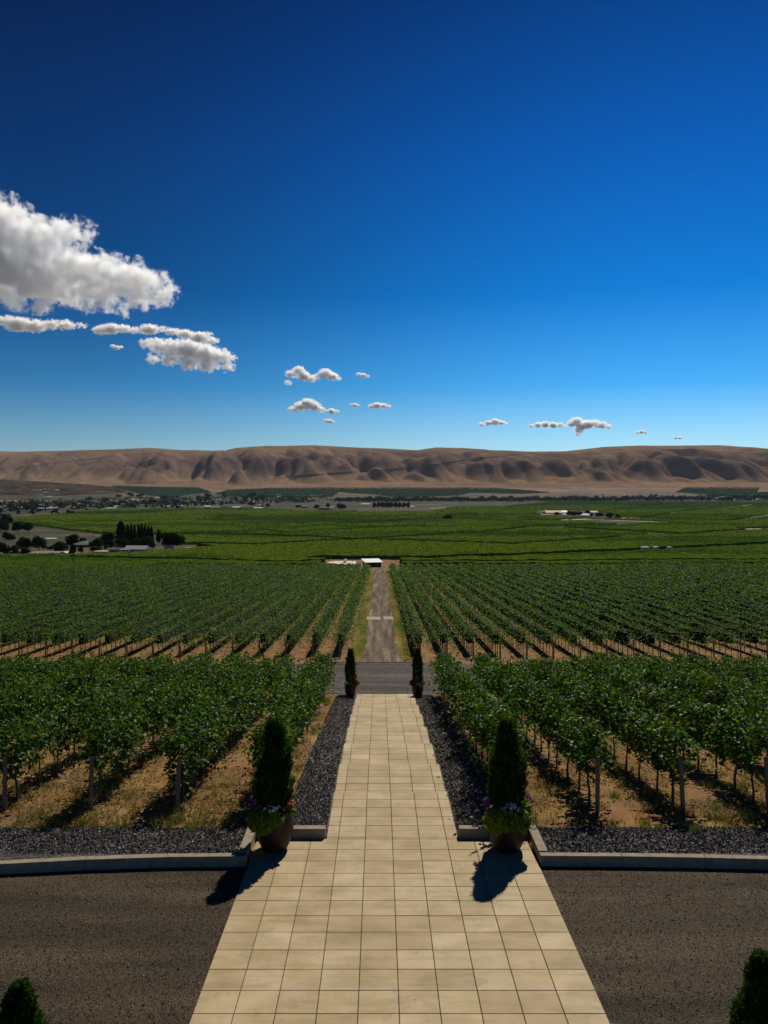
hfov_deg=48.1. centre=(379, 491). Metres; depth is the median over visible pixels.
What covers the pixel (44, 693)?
grapevine
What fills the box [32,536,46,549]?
tree
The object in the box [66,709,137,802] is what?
grapevine
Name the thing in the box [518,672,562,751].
grapevine
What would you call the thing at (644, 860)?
wall
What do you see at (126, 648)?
trellis post
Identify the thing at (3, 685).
grapevine
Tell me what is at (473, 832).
curb
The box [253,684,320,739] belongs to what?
grapevine
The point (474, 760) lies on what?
gravel strip
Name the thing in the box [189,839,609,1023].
paved terrace
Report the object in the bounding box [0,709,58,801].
grapevine
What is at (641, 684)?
grapevine
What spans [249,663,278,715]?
grapevine
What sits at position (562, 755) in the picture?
drip hose
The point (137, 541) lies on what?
tree
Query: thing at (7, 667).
grapevine
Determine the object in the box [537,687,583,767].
grapevine
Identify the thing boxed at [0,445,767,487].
hills
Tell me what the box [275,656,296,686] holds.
grapevine
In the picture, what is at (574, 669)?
grapevine
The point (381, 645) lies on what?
dirt track
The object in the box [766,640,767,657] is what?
trellis post
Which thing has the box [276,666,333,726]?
grapevine
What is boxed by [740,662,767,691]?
grapevine
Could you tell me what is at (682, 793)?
end post
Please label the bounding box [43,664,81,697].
grapevine
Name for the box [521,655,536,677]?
grapevine
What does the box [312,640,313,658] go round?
trellis post
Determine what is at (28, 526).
tree
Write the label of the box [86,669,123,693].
grapevine
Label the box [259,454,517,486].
hill road
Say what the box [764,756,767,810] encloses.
end post
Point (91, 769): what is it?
end post
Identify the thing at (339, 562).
pale yard
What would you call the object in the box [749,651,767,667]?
grapevine
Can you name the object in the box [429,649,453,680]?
grapevine
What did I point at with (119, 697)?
grapevine
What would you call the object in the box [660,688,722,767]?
grapevine
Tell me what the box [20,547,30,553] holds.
tree
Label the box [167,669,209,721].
grapevine
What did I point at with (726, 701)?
grapevine
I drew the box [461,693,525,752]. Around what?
grapevine
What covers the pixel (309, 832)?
wall
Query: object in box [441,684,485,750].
grapevine
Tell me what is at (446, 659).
grapevine
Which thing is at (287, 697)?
grapevine
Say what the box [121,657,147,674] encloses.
grapevine
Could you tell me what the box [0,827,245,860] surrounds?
gravel strip
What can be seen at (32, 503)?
tree belt
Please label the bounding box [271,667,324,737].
grapevine
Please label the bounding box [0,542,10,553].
tree
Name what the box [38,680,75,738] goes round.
grapevine
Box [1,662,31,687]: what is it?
grapevine
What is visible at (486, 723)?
grapevine
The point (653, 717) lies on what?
grapevine
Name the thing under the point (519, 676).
grapevine
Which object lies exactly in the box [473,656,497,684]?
grapevine
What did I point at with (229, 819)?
dry weeds
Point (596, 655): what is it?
grapevine
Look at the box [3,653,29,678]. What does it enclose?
grapevine
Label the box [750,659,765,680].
grapevine
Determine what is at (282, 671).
grapevine
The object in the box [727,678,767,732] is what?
grapevine
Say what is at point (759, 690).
grapevine
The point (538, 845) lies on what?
curb
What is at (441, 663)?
grapevine
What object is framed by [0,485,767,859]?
ground
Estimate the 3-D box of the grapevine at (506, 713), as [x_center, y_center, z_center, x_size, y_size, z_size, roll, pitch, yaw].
[3.142,6.551,21.169,1.974,2.514,1.835,0,0,0]
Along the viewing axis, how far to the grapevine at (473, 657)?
44.04 m
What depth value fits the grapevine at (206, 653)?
44.43 m
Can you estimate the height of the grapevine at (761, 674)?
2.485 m
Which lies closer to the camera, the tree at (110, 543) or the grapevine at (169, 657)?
the grapevine at (169, 657)
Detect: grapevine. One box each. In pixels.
[0,651,22,662]
[0,662,14,687]
[0,677,31,737]
[0,678,53,752]
[0,681,25,711]
[0,682,34,763]
[0,708,66,787]
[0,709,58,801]
[1,662,10,671]
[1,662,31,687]
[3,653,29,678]
[5,674,44,719]
[8,680,60,747]
[10,662,40,677]
[13,653,38,671]
[14,658,62,678]
[17,670,56,713]
[25,670,70,717]
[28,654,55,668]
[29,700,91,777]
[33,656,61,677]
[37,670,102,716]
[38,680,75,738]
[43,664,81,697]
[51,658,73,675]
[53,662,100,726]
[54,693,102,767]
[57,656,94,677]
[59,648,83,672]
[66,650,88,664]
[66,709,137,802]
[70,681,111,755]
[73,654,106,681]
[74,662,111,718]
[78,712,146,788]
[83,651,112,679]
[84,687,118,740]
[85,668,117,689]
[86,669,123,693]
[91,651,116,677]
[94,683,134,717]
[95,652,128,674]
[97,671,152,703]
[97,698,166,776]
[99,672,146,712]
[102,657,138,690]
[109,654,146,703]
[111,685,178,767]
[118,670,168,707]
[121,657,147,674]
[124,680,183,758]
[135,661,174,718]
[136,652,162,674]
[147,658,188,694]
[149,675,199,739]
[150,718,229,802]
[151,650,172,665]
[155,649,173,660]
[155,688,193,743]
[156,703,227,788]
[162,659,187,690]
[167,658,192,685]
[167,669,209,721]
[170,654,203,673]
[173,658,197,680]
[174,692,235,777]
[175,670,212,718]
[179,651,212,675]
[183,671,222,707]
[188,660,224,699]
[192,648,216,662]
[192,652,215,694]
[197,698,240,767]
[199,672,253,751]
[200,663,234,702]
[205,691,249,758]
[209,660,238,692]
[214,658,246,687]
[215,658,245,688]
[215,683,270,742]
[220,649,252,684]
[221,647,257,675]
[222,673,267,731]
[223,707,299,783]
[229,669,263,737]
[232,667,267,726]
[234,660,249,684]
[241,659,277,720]
[241,713,306,761]
[246,652,283,710]
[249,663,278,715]
[250,686,311,746]
[250,692,301,745]
[253,652,286,704]
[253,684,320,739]
[261,682,318,751]
[268,658,290,702]
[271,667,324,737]
[272,654,297,686]
[274,666,287,693]
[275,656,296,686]
[275,671,321,743]
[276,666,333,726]
[278,661,295,691]
[287,677,325,731]
[288,659,329,719]
[291,659,330,715]
[295,661,332,710]
[301,654,333,705]
[306,648,339,699]
[306,656,334,706]
[310,650,335,701]
[316,653,337,691]
[425,659,474,708]
[426,654,455,700]
[428,653,450,694]
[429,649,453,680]
[429,650,464,705]
[430,663,471,715]
[434,664,468,712]
[435,649,454,701]
[439,663,483,719]
[440,673,472,722]
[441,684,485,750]
[447,666,485,737]
[448,671,485,731]
[450,686,506,758]
[457,676,494,743]
[457,690,540,771]
[461,690,521,764]
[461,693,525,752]
[466,653,492,686]
[469,701,550,782]
[471,649,491,684]
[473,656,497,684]
[474,652,497,684]
[477,660,502,694]
[480,663,500,698]
[485,662,537,698]
[486,663,512,702]
[488,653,511,702]
[499,676,520,714]
[502,660,541,728]
[504,658,538,671]
[504,672,556,734]
[509,657,527,671]
[510,683,558,744]
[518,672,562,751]
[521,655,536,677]
[521,659,542,683]
[523,657,546,680]
[527,656,558,687]
[529,693,566,759]
[535,655,568,691]
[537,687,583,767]
[544,705,605,777]
[545,665,562,715]
[546,666,579,712]
[548,666,590,706]
[549,712,616,788]
[555,658,569,671]
[555,703,622,801]
[557,657,573,675]
[560,654,584,670]
[560,677,589,714]
[564,662,591,684]
[567,683,603,722]
[570,649,602,682]
[572,665,618,724]
[576,681,626,741]
[577,650,617,660]
[579,655,610,708]
[594,657,626,690]
[595,655,615,684]
[595,675,637,758]
[596,653,611,662]
[602,653,625,665]
[602,663,648,701]
[604,649,636,672]
[606,692,655,767]
[612,654,643,681]
[614,670,649,712]
[617,703,671,778]
[623,650,652,668]
[625,665,644,700]
[625,674,661,710]
[627,661,655,691]
[629,681,679,723]
[630,705,686,789]
[631,720,724,802]
[634,656,645,680]
[636,654,672,687]
[639,654,675,669]
[642,687,687,747]
[651,653,681,677]
[653,668,673,711]
[654,661,697,712]
[659,684,704,758]
[660,656,683,675]
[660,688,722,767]
[669,649,689,666]
[669,661,692,673]
[669,669,700,699]
[676,652,709,677]
[681,660,701,675]
[684,661,718,696]
[684,701,754,777]
[685,665,715,720]
[690,673,736,719]
[695,656,716,670]
[702,689,756,736]
[705,664,729,702]
[705,699,767,788]
[706,655,732,675]
[708,669,748,697]
[713,661,739,683]
[717,704,767,802]
[720,655,737,688]
[720,660,758,679]
[726,672,764,704]
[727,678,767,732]
[728,655,743,669]
[730,679,767,717]
[737,655,767,687]
[737,694,767,755]
[740,659,765,692]
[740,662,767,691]
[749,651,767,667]
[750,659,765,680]
[756,670,767,709]
[757,706,767,727]
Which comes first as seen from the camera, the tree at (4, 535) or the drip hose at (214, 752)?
the drip hose at (214, 752)
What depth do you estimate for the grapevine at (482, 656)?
43.40 m
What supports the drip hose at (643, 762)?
on the ground at (616, 809)
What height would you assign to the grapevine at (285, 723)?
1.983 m
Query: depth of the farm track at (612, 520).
942.91 m
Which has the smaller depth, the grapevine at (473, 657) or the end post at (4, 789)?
the end post at (4, 789)
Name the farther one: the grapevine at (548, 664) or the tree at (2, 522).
the tree at (2, 522)
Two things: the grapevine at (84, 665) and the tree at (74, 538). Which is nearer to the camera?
the grapevine at (84, 665)
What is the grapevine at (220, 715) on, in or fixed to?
on the ground at (616, 809)
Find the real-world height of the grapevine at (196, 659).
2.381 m
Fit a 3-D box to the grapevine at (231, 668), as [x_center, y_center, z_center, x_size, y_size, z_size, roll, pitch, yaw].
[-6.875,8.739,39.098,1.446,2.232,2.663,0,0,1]
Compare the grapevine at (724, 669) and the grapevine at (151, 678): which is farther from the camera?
the grapevine at (724, 669)
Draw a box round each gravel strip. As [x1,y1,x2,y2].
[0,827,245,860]
[293,693,360,835]
[408,693,541,835]
[537,827,767,855]
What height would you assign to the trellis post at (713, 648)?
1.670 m
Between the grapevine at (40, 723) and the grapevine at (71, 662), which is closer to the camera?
the grapevine at (40, 723)
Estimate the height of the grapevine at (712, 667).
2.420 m
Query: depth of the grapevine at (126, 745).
22.54 m
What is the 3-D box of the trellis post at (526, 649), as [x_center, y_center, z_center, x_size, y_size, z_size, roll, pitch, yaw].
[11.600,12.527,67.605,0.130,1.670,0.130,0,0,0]
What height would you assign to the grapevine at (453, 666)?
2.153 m
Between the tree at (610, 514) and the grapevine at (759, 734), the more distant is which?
the tree at (610, 514)
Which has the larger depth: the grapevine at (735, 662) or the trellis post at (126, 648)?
the trellis post at (126, 648)
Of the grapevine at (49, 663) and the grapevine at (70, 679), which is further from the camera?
the grapevine at (49, 663)
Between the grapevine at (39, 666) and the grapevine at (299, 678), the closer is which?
the grapevine at (299, 678)
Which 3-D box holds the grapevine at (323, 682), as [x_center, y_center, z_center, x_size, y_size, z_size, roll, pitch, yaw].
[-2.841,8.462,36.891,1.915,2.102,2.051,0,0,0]
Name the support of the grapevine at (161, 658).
on the ground at (616, 809)
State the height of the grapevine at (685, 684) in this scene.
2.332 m
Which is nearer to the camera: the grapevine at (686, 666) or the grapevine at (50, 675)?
the grapevine at (50, 675)
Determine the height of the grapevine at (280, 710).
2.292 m
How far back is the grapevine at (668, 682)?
32.92 m
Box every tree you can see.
[0,514,13,522]
[0,519,9,530]
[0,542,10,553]
[1,524,8,531]
[2,533,12,537]
[6,535,15,539]
[9,545,19,553]
[11,521,23,532]
[17,538,31,547]
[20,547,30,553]
[23,522,33,531]
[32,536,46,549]
[52,541,68,550]
[65,534,79,543]
[68,544,76,552]
[89,546,102,550]
[92,538,103,546]
[102,532,114,540]
[108,540,114,546]
[113,538,128,547]
[114,521,125,540]
[125,524,129,540]
[129,523,132,540]
[132,524,136,544]
[132,538,141,545]
[136,523,139,537]
[139,523,143,538]
[140,536,154,546]
[149,526,153,539]
[156,529,161,542]
[160,532,185,545]
[336,503,346,509]
[442,515,452,518]
[595,512,603,517]
[605,512,614,516]
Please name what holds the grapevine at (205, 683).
on the ground at (616, 809)
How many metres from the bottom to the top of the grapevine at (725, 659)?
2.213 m
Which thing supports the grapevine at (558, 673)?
on the ground at (616, 809)
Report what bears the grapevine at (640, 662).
on the ground at (616, 809)
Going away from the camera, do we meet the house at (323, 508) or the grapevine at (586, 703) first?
the grapevine at (586, 703)
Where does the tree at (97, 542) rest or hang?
on the ground at (616, 809)
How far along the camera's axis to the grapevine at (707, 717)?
24.02 m
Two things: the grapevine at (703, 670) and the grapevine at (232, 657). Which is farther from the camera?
the grapevine at (232, 657)
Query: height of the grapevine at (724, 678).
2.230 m
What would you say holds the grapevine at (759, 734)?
on the ground at (616, 809)
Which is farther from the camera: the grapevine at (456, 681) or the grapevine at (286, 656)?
the grapevine at (286, 656)
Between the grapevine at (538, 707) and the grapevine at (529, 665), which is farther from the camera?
the grapevine at (529, 665)
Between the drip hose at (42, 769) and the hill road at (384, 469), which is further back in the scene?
the hill road at (384, 469)
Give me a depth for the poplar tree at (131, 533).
399.59 m
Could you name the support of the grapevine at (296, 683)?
on the ground at (616, 809)
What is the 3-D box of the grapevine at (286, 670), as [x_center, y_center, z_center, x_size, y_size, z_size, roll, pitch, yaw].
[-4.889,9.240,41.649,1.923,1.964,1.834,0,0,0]
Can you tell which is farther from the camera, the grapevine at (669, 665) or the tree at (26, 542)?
the tree at (26, 542)
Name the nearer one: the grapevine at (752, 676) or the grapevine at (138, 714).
the grapevine at (138, 714)
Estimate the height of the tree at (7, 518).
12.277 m
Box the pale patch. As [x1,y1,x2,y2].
[366,617,380,619]
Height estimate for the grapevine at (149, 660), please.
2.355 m
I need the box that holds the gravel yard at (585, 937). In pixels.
[0,865,767,1023]
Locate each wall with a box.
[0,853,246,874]
[238,828,255,864]
[256,825,325,838]
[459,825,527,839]
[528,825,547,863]
[539,852,767,869]
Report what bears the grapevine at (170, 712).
on the ground at (616, 809)
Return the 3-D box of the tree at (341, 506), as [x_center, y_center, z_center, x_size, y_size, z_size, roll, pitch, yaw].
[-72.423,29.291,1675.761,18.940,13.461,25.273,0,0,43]
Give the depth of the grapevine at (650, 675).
35.38 m
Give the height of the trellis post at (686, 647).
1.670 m
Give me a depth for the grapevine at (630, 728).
23.87 m
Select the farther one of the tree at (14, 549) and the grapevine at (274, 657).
the tree at (14, 549)
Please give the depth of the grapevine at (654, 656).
41.98 m
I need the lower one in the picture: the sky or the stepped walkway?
the stepped walkway
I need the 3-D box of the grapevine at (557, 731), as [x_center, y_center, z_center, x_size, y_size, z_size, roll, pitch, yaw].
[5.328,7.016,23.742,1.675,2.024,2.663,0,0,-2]
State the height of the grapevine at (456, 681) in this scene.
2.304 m
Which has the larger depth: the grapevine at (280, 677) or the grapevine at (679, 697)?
the grapevine at (280, 677)
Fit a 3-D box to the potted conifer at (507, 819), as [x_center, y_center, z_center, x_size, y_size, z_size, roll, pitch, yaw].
[2.791,6.335,18.654,1.192,2.878,1.109,0,0,0]
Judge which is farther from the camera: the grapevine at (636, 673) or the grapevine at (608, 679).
the grapevine at (636, 673)
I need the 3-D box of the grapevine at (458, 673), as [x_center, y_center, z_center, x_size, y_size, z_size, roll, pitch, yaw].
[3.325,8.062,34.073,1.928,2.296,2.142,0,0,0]
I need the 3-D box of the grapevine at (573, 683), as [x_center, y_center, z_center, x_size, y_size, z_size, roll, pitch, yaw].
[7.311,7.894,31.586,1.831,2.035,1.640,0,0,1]
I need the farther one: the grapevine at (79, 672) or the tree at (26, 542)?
the tree at (26, 542)
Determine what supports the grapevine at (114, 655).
on the ground at (616, 809)
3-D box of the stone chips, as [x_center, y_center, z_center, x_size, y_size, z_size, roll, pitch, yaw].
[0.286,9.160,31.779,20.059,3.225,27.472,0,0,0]
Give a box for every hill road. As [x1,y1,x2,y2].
[15,453,151,468]
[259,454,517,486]
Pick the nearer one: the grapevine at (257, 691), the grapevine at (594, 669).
the grapevine at (257, 691)
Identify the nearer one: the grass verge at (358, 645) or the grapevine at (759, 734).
the grapevine at (759, 734)
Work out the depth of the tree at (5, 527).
612.49 m
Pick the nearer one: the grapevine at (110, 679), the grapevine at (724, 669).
the grapevine at (110, 679)
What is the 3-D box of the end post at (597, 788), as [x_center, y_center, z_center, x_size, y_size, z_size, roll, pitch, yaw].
[5.242,7.114,20.657,0.110,1.475,0.105,1,-4,0]
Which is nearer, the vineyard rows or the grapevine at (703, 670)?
the grapevine at (703, 670)
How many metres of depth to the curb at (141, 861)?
17.77 m
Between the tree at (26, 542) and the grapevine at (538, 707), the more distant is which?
the tree at (26, 542)
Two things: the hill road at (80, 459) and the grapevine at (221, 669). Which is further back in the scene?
the hill road at (80, 459)
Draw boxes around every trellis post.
[18,640,19,657]
[125,640,126,657]
[178,640,179,658]
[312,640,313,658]
[499,640,500,658]
[526,640,527,658]
[686,640,687,655]
[713,640,714,656]
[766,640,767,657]
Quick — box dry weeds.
[0,695,767,832]
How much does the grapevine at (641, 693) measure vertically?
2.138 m
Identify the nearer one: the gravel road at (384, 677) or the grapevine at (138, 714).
the grapevine at (138, 714)
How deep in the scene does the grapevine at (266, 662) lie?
36.75 m
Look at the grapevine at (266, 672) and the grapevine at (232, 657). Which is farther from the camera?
the grapevine at (232, 657)
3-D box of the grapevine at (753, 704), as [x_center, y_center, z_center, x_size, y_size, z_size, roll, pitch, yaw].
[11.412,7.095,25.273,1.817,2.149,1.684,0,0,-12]
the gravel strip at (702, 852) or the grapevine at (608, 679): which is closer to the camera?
the gravel strip at (702, 852)
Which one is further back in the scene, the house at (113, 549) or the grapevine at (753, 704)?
the house at (113, 549)
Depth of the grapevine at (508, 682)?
33.00 m
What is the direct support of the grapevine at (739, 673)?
on the ground at (616, 809)
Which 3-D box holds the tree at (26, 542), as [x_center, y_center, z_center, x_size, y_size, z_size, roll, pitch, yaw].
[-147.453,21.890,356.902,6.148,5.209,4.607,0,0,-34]
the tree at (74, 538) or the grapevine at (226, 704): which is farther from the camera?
the tree at (74, 538)
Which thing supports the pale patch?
on the dirt track at (381, 645)
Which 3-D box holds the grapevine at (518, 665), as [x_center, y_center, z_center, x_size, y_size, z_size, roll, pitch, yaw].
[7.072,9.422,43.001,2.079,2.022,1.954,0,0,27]
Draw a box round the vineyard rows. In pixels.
[0,561,767,657]
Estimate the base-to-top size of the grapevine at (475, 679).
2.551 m
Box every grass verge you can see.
[351,570,374,659]
[385,570,412,659]
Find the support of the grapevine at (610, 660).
on the ground at (616, 809)
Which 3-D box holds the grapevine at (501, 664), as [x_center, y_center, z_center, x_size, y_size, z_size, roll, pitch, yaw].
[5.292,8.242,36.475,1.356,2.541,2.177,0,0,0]
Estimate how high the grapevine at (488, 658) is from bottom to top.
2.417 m
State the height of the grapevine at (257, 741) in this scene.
2.258 m
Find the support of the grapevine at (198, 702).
on the ground at (616, 809)
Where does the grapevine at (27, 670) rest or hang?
on the ground at (616, 809)
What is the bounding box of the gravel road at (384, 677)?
[45,661,740,692]
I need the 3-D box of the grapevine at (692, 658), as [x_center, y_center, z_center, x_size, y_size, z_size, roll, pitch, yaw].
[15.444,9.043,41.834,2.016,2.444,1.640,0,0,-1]
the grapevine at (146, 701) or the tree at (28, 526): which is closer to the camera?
the grapevine at (146, 701)
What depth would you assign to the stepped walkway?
24.03 m
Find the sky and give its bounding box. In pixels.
[0,0,767,451]
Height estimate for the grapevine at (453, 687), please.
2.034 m
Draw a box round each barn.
[124,545,150,551]
[543,510,561,514]
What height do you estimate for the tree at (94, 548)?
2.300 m
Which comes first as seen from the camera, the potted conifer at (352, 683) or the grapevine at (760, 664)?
the grapevine at (760, 664)
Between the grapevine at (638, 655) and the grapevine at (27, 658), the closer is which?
the grapevine at (27, 658)
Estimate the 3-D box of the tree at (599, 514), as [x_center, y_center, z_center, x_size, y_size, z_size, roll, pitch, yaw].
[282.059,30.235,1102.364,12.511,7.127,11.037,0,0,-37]
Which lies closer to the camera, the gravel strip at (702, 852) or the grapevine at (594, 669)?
the gravel strip at (702, 852)
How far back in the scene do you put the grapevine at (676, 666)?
38.53 m
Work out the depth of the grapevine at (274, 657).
38.05 m
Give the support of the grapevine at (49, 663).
on the ground at (616, 809)
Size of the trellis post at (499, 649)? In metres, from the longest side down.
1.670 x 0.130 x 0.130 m
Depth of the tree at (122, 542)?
359.04 m
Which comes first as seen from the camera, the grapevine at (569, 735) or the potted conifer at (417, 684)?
the grapevine at (569, 735)
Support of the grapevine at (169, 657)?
on the ground at (616, 809)
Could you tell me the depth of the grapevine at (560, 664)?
43.22 m
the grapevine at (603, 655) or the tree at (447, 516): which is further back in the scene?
the tree at (447, 516)
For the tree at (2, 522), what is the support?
on the ground at (616, 809)
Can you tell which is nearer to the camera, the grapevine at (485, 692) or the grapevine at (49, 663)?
the grapevine at (485, 692)
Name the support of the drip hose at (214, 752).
on the ground at (616, 809)
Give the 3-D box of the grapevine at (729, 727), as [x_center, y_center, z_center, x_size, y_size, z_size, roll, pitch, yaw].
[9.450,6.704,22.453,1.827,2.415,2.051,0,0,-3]
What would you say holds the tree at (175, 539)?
on the ground at (616, 809)
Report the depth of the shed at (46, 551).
301.38 m
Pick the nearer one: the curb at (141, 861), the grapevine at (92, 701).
the curb at (141, 861)
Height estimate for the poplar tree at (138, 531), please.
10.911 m
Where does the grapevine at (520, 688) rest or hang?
on the ground at (616, 809)
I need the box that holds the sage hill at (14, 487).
[0,480,123,494]
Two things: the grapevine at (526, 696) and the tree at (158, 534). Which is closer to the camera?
the grapevine at (526, 696)
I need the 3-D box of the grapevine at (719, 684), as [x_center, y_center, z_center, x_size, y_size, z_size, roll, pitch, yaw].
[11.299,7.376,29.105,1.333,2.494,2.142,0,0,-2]
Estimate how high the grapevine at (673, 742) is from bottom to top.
2.018 m
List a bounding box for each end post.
[2,756,7,810]
[89,756,93,811]
[175,756,180,811]
[595,756,599,810]
[679,756,684,811]
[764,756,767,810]
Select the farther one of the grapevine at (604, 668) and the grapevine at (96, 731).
the grapevine at (604, 668)
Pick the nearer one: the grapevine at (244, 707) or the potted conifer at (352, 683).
the grapevine at (244, 707)
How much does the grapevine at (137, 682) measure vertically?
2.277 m
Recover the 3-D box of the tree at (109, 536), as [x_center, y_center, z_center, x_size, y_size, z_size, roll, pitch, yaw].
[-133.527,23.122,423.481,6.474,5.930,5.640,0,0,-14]
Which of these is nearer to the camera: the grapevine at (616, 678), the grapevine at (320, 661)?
the grapevine at (616, 678)
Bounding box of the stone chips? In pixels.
[0,694,767,853]
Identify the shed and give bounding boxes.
[32,551,61,552]
[361,558,381,566]
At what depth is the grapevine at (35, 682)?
31.85 m
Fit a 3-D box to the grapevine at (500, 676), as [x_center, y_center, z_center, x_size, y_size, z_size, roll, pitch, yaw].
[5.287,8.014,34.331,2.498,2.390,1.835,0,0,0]
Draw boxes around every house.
[73,541,92,546]
[108,547,123,551]
[318,507,329,509]
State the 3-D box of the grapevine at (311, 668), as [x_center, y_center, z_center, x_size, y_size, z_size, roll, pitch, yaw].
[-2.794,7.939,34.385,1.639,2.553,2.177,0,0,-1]
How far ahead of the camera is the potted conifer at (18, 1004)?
8.68 m
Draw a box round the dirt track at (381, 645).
[355,567,412,661]
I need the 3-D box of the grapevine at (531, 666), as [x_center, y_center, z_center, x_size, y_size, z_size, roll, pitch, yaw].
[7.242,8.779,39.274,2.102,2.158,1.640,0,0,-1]
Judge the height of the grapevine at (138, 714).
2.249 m
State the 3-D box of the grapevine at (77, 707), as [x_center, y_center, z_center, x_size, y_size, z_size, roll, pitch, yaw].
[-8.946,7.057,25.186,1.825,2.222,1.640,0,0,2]
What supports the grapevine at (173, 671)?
on the ground at (616, 809)
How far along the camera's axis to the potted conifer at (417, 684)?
44.84 m
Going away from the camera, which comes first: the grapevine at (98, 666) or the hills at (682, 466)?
the grapevine at (98, 666)
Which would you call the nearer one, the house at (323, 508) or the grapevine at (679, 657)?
the grapevine at (679, 657)
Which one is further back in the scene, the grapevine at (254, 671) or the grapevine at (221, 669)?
the grapevine at (221, 669)
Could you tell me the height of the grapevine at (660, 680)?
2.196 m
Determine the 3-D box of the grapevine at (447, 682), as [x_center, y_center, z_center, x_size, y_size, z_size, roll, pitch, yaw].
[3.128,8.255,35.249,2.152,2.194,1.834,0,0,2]
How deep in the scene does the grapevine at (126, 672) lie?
36.94 m
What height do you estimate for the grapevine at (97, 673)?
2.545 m
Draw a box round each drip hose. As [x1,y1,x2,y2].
[7,745,85,789]
[93,723,184,789]
[180,698,269,788]
[487,691,594,787]
[564,710,679,787]
[692,749,764,788]
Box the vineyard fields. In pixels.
[0,486,767,567]
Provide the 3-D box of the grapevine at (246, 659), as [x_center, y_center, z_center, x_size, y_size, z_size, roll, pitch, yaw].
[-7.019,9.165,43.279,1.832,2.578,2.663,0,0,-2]
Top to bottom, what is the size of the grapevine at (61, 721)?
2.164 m
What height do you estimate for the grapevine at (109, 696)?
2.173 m
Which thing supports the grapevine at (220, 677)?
on the ground at (616, 809)
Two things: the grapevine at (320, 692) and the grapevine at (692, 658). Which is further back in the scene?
the grapevine at (692, 658)
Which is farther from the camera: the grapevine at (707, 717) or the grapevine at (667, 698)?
the grapevine at (667, 698)
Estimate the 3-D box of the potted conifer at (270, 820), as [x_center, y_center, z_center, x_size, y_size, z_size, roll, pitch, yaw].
[-2.322,6.342,18.659,1.065,2.866,1.057,0,0,0]
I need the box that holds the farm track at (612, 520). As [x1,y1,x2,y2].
[566,519,651,521]
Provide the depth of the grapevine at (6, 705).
25.20 m
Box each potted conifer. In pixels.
[0,977,49,1023]
[247,716,295,852]
[343,648,359,696]
[409,647,425,696]
[482,716,534,853]
[728,948,767,1023]
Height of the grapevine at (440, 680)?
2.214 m
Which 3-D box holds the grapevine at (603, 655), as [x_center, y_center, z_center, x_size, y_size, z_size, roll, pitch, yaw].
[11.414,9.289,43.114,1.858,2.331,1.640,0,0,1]
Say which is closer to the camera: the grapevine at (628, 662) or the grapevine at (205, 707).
the grapevine at (205, 707)
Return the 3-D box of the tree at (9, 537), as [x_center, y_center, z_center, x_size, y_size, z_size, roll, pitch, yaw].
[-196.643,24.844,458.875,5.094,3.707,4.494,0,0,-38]
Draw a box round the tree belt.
[0,493,767,511]
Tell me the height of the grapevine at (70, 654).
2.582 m
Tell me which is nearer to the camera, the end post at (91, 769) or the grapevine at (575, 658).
the end post at (91, 769)
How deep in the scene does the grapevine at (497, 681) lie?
35.20 m
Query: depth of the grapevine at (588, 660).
37.97 m
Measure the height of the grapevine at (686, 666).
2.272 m
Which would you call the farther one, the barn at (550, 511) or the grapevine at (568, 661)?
the barn at (550, 511)
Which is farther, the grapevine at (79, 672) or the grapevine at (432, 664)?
the grapevine at (432, 664)
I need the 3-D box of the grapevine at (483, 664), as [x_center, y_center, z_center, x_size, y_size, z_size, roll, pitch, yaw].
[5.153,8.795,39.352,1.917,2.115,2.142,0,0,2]
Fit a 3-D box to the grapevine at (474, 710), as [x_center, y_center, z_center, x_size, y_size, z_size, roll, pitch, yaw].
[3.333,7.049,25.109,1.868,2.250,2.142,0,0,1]
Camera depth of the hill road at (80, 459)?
5550.06 m
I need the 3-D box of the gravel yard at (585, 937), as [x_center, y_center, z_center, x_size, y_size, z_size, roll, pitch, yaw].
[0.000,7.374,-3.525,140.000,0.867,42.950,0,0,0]
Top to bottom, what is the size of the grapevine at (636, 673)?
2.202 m
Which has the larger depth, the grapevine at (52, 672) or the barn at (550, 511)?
the barn at (550, 511)
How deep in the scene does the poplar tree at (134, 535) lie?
399.57 m
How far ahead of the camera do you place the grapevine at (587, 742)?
21.11 m
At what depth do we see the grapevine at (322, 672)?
35.52 m
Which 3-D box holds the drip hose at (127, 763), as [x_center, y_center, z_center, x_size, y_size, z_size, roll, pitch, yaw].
[-6.900,8.631,32.400,0.021,2.884,23.402,0,0,0]
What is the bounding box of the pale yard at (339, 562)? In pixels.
[327,561,355,565]
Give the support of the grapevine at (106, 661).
on the ground at (616, 809)
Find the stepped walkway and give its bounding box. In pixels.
[327,694,457,839]
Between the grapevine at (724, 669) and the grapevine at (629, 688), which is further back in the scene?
the grapevine at (724, 669)
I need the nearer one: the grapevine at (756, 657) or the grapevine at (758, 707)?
the grapevine at (758, 707)
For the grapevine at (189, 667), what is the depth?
39.41 m
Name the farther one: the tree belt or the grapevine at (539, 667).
the tree belt
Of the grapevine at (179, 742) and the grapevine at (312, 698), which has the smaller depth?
the grapevine at (179, 742)
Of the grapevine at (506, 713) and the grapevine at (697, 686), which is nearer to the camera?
the grapevine at (506, 713)
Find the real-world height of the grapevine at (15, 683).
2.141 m

